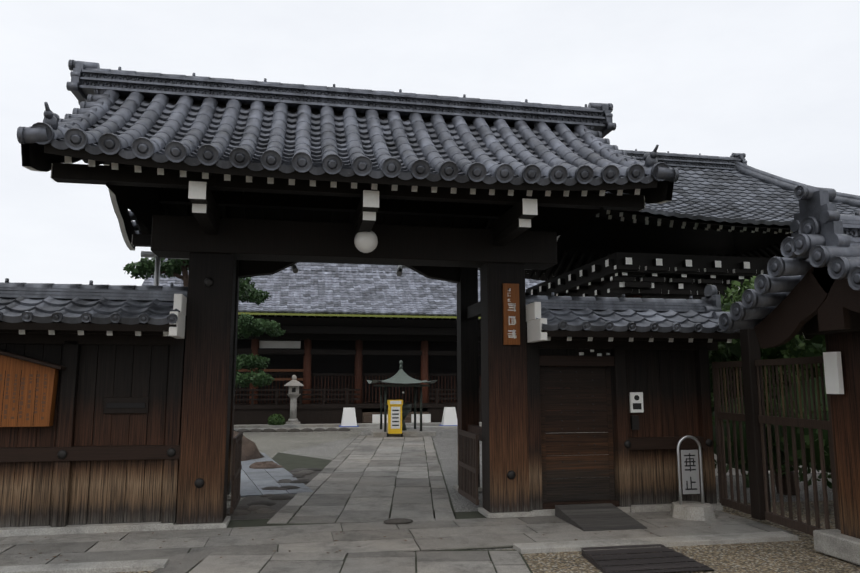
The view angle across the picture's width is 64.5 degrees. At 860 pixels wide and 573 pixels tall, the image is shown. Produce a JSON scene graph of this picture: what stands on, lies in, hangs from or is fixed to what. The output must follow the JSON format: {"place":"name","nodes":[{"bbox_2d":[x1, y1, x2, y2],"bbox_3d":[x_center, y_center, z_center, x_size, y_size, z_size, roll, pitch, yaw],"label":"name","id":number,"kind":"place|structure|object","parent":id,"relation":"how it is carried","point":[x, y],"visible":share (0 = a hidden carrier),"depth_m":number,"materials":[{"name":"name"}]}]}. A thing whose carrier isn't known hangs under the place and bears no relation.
{"place":"outdoors","nodes":[
{"label":"outdoors","id":0,"kind":"place"},
{"bbox_2d":[0,341,184,527],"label":"board wall","id":1,"kind":"structure","parent":0,"point":[114,431],"depth_m":7.68,"materials":[{"name":"brown wood"}]},
{"bbox_2d":[0,349,65,426],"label":"notice board","id":2,"kind":"object","parent":1,"relation":"attached to","point":[28,389],"visible":1,"depth_m":7.49,"materials":[{"name":"brown wood"}]},
{"bbox_2d":[0,310,186,344],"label":"roof eaves","id":3,"kind":"object","parent":1,"relation":"on","point":[59,332],"visible":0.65,"depth_m":7.57,"materials":[{"name":"brown wood"}]},
{"bbox_2d":[0,278,187,324],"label":"roof tiles","id":4,"kind":"object","parent":3,"relation":"on","point":[72,303],"depth_m":7.71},
{"bbox_2d":[57,448,175,458],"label":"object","id":5,"kind":"structure","parent":0,"point":[62,454],"depth_m":7.51,"materials":[{"name":"black metal"}]},
{"bbox_2d":[169,294,186,338],"bbox_3d":[-2.852,0.333,7.721,0.090,0.490,0.550,2,-8,-11],"label":"end cap","id":6,"kind":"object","parent":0,"point":[180,305],"depth_m":7.67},
{"bbox_2d":[15,436,532,572],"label":"paving joints","id":7,"kind":"object","parent":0,"point":[288,462],"visible":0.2,"depth_m":8.75,"materials":[{"name":"grey stone"}]},
{"bbox_2d":[0,502,798,572],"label":"kerbs","id":8,"kind":"structure","parent":7,"relation":"on","point":[156,564],"depth_m":7.00,"materials":[{"name":"stone"}]},
{"bbox_2d":[171,485,534,530],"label":"pillar base stones","id":9,"kind":"object","parent":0,"point":[481,510],"visible":0.5,"depth_m":8.24,"materials":[{"name":"grey stone"}]},
{"bbox_2d":[0,0,859,285],"label":"sky","id":10,"kind":"structure","parent":0,"point":[776,83],"materials":[{"name":"white"}]},
{"bbox_2d":[115,500,859,572],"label":"gravel ground","id":11,"kind":"structure","parent":0,"point":[801,555],"depth_m":6.47,"materials":[{"name":"gravel"}]},
{"bbox_2d":[3,511,808,563],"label":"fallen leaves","id":12,"kind":"object","parent":11,"relation":"on","point":[326,552],"visible":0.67,"depth_m":7.02,"materials":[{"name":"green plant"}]},
{"bbox_2d":[581,544,713,572],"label":"kerb ramp plate","id":13,"kind":"object","parent":11,"relation":"on","point":[666,554],"visible":1,"depth_m":6.23,"materials":[{"name":"metal"}]},
{"bbox_2d":[738,301,859,538],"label":"gate posts","id":14,"kind":"object","parent":11,"relation":"on","point":[845,412],"visible":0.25,"depth_m":6.55,"materials":[{"name":"brown wood"}]},
{"bbox_2d":[712,356,839,535],"bbox_3d":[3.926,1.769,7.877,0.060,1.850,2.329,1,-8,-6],"label":"lattice door","id":15,"kind":"structure","parent":14,"relation":"attached to","point":[810,424],"depth_m":7.64,"materials":[{"name":"brown wood"}]},
{"bbox_2d":[754,266,859,348],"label":"bargeboard","id":16,"kind":"object","parent":14,"relation":"on","point":[826,297],"visible":0.81,"depth_m":6.29,"materials":[{"name":"brown wood"}]},
{"bbox_2d":[719,185,859,330],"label":"gate roof tiles","id":17,"kind":"object","parent":16,"relation":"on","point":[826,234],"visible":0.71,"depth_m":6.14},
{"bbox_2d":[823,352,843,393],"bbox_3d":[3.886,0.833,6.567,0.050,0.400,0.170,2,-8,-11],"label":"gate lamp","id":18,"kind":"object","parent":14,"relation":"attached to","point":[833,373],"visible":1,"depth_m":6.53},
{"bbox_2d":[813,529,859,564],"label":"gate plinth","id":19,"kind":"structure","parent":11,"relation":"on","point":[836,543],"depth_m":6.39,"materials":[{"name":"grey stone"}]},
{"bbox_2d":[236,427,797,549],"bbox_3d":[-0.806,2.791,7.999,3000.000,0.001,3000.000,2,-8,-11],"label":"ground","id":20,"kind":"structure","parent":0,"point":[332,450],"depth_m":16.67,"materials":[{"name":"grey stone"}]},
{"bbox_2d":[267,414,284,424],"bbox_3d":[-5.602,4.900,24.861,0.648,0.570,0.659,2,-8,-11],"label":"shrub","id":21,"kind":"object","parent":20,"relation":"on","point":[274,419],"visible":0.85,"depth_m":24.71,"materials":[{"name":"green plant"}]},
{"bbox_2d":[284,375,303,426],"bbox_3d":[-5.076,4.247,25.375,0.727,1.912,0.840,2,-8,-11],"label":"stone lantern","id":22,"kind":"object","parent":20,"relation":"on","point":[293,384],"visible":0.96,"depth_m":25.23,"materials":[{"name":"grey stone"}]},
{"bbox_2d":[235,269,480,402],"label":"temple building","id":23,"kind":"structure","parent":20,"relation":"on","point":[390,342],"depth_m":28.94,"materials":[{"name":"brown wood"}]},
{"bbox_2d":[142,258,544,315],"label":"hall roof tiles","id":24,"kind":"object","parent":23,"relation":"on","point":[365,290],"visible":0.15,"depth_m":28.48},
{"bbox_2d":[234,341,565,424],"bbox_3d":[1.447,4.001,28.612,26.180,3.300,3.600,2,-8,-11],"label":"hall veranda","id":25,"kind":"object","parent":23,"relation":"attached to","point":[314,412],"visible":0.35,"depth_m":26.85,"materials":[{"name":"brown wood"}]},
{"bbox_2d":[249,338,427,403],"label":"wooden columns","id":26,"kind":"structure","parent":25,"relation":"on","point":[358,363],"depth_m":27.82,"materials":[{"name":"brown wood"}]},
{"bbox_2d":[234,422,481,430],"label":"stone step","id":27,"kind":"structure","parent":20,"relation":"on","point":[367,426],"depth_m":24.63,"materials":[{"name":"stone"}]},
{"bbox_2d":[0,435,792,572],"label":"granite paving","id":28,"kind":"structure","parent":20,"relation":"on","point":[363,516],"depth_m":7.37,"materials":[{"name":"grey stone"}]},
{"bbox_2d":[176,253,529,524],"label":"gate posts","id":29,"kind":"object","parent":28,"relation":"on","point":[207,426],"visible":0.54,"depth_m":8.39,"materials":[{"name":"brown wood"}]},
{"bbox_2d":[151,215,556,282],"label":"gate lintel","id":30,"kind":"structure","parent":29,"relation":"on","point":[258,247],"depth_m":8.46,"materials":[{"name":"brown wood"}]},
{"bbox_2d":[21,96,673,285],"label":"roof eaves","id":31,"kind":"object","parent":30,"relation":"on","point":[143,191],"visible":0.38,"depth_m":7.71,"materials":[{"name":"brown wood"}]},
{"bbox_2d":[17,60,678,233],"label":"gate roof tiles","id":32,"kind":"object","parent":31,"relation":"on","point":[542,153],"visible":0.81,"depth_m":8.33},
{"bbox_2d":[354,231,377,252],"bbox_3d":[-0.752,-0.558,8.017,0.280,0.330,0.280,2,-8,-11],"label":"gate lamp","id":33,"kind":"object","parent":31,"relation":"hanging from","point":[365,242],"visible":0.81,"depth_m":7.91,"materials":[{"name":"white glass"}]},
{"bbox_2d":[230,429,478,513],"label":"gate doors","id":34,"kind":"structure","parent":29,"relation":"attached to","point":[468,465],"depth_m":8.93,"materials":[{"name":"brown wood"}]},
{"bbox_2d":[194,278,515,487],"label":"metal studs","id":35,"kind":"object","parent":29,"relation":"attached to","point":[199,482],"visible":0.81,"depth_m":8.02,"materials":[{"name":"black metal"}]},
{"bbox_2d":[502,283,519,344],"bbox_3d":[1.035,0.351,8.674,0.210,0.780,0.039,2,-8,-11],"label":"sign plaque","id":36,"kind":"object","parent":29,"relation":"attached to","point":[511,322],"visible":1,"depth_m":8.66,"materials":[{"name":"brown wood"}]},
{"bbox_2d":[387,400,402,436],"bbox_3d":[-1.062,3.996,20.677,0.480,1.097,0.305,2,-8,-11],"label":"yellow stand","id":37,"kind":"object","parent":28,"relation":"on","point":[394,416],"visible":1,"depth_m":20.56,"materials":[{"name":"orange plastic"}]},
{"bbox_2d":[383,518,412,523],"bbox_3d":[-0.371,2.746,7.965,0.360,0.072,0.126,2,-8,-11],"label":"stop door","id":38,"kind":"structure","parent":28,"relation":"on","point":[398,521],"depth_m":7.92,"materials":[{"name":"stone"}]},
{"bbox_2d":[367,360,436,436],"bbox_3d":[-0.934,3.537,21.848,2.020,2.338,2.020,2,-8,-11],"label":"incense burner","id":39,"kind":"object","parent":28,"relation":"on","point":[402,377],"visible":0.98,"depth_m":21.41,"materials":[{"name":"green metal"}]},
{"bbox_2d":[555,503,646,530],"bbox_3d":[1.989,2.710,8.032,0.760,0.130,0.900,2,-8,-11],"label":"ramp door","id":40,"kind":"structure","parent":28,"relation":"on","point":[598,517],"depth_m":7.99,"materials":[{"name":"grey"}]},
{"bbox_2d":[670,435,715,520],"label":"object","id":41,"kind":"structure","parent":28,"relation":"on","point":[702,510],"depth_m":8.40,"materials":[{"name":"stone"}]},
{"bbox_2d":[339,407,456,426],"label":"blocks","id":42,"kind":"structure","parent":20,"relation":"on","point":[449,417],"depth_m":25.13,"materials":[{"name":"white"}]},
{"bbox_2d":[226,429,832,519],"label":"courtyard ground","id":43,"kind":"structure","parent":0,"point":[271,445],"depth_m":13.96,"materials":[{"name":"stone"}]},
{"bbox_2d":[123,257,254,299],"bbox_3d":[-4.812,1.248,13.567,2.531,4.599,1.854,2,-8,-11],"label":"pine","id":44,"kind":"object","parent":43,"relation":"on","point":[145,268],"visible":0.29,"depth_m":13.45,"materials":[{"name":"green plant"}]},
{"bbox_2d":[233,431,283,468],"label":"garden rocks","id":45,"kind":"object","parent":43,"relation":"on","point":[250,450],"visible":0.27,"depth_m":14.46,"materials":[{"name":"stone"}]},
{"bbox_2d":[235,277,285,387],"bbox_3d":[-6.466,2.079,21.953,3.530,5.398,2.441,-1,-8,9],"label":"pine tree","id":46,"kind":"object","parent":43,"relation":"on","point":[248,324],"visible":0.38,"depth_m":21.72,"materials":[{"name":"green plant"}]},
{"bbox_2d":[240,453,313,496],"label":"stone paving","id":47,"kind":"structure","parent":43,"relation":"on","point":[260,479],"depth_m":11.42,"materials":[{"name":"grey stone"}]},
{"bbox_2d":[226,427,349,515],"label":"garden stones","id":48,"kind":"object","parent":43,"relation":"on","point":[264,506],"visible":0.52,"depth_m":10.56,"materials":[{"name":"grey stone"}]},
{"bbox_2d":[478,210,794,410],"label":"roof eaves","id":49,"kind":"object","parent":43,"relation":"on","point":[618,253],"visible":0.33,"depth_m":15.44,"materials":[{"name":"brown wood"}]},
{"bbox_2d":[605,149,859,238],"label":"bell tower roof tiles","id":50,"kind":"object","parent":49,"relation":"on","point":[733,187],"visible":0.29,"depth_m":15.95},
{"bbox_2d":[708,276,823,494],"bbox_3d":[5.353,1.488,10.307,2.909,3.290,3.166,2,-8,-11],"label":"yard tree","id":51,"kind":"object","parent":43,"relation":"on","point":[717,355],"visible":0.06,"depth_m":10.02,"materials":[{"name":"green plant"}]},
{"bbox_2d":[709,279,831,488],"bbox_3d":[5.516,1.151,9.032,5.847,3.154,3.031,-8,-11,44],"label":"yard hedge","id":52,"kind":"object","parent":43,"relation":"on","point":[807,350],"visible":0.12,"depth_m":9.10,"materials":[{"name":"green plant"}]},
{"bbox_2d":[714,454,828,475],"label":"stones","id":53,"kind":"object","parent":43,"relation":"on","point":[727,473],"depth_m":12.10,"materials":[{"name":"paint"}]},
{"bbox_2d":[526,302,546,342],"bbox_3d":[1.323,0.444,8.506,0.090,0.490,0.550,2,-8,-11],"label":"end cap","id":54,"kind":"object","parent":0,"point":[534,325],"depth_m":8.45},
{"bbox_2d":[526,345,716,509],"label":"board wall","id":55,"kind":"structure","parent":0,"point":[673,386],"depth_m":8.89,"materials":[{"name":"brown wood"}]},
{"bbox_2d":[540,350,614,502],"bbox_3d":[1.879,1.771,8.772,0.990,1.915,0.055,2,-8,-11],"label":"side door","id":56,"kind":"structure","parent":55,"relation":"in","point":[581,396],"depth_m":8.74,"materials":[{"name":"brown wood"}]},
{"bbox_2d":[526,322,739,350],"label":"roof eaves","id":57,"kind":"object","parent":55,"relation":"on","point":[559,338],"visible":0.52,"depth_m":8.71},
{"bbox_2d":[525,285,739,332],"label":"roof tiles","id":58,"kind":"object","parent":57,"relation":"on","point":[622,314],"depth_m":8.93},
{"bbox_2d":[629,392,643,429],"bbox_3d":[2.707,1.627,8.913,0.180,0.480,0.050,2,-8,-11],"label":"intercom","id":59,"kind":"object","parent":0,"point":[636,401],"visible":0.96,"depth_m":8.91,"materials":[{"name":"white"}]},
{"bbox_2d":[624,439,712,447],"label":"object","id":60,"kind":"structure","parent":0,"point":[627,443],"depth_m":8.74,"materials":[{"name":"black metal"}]}
]}

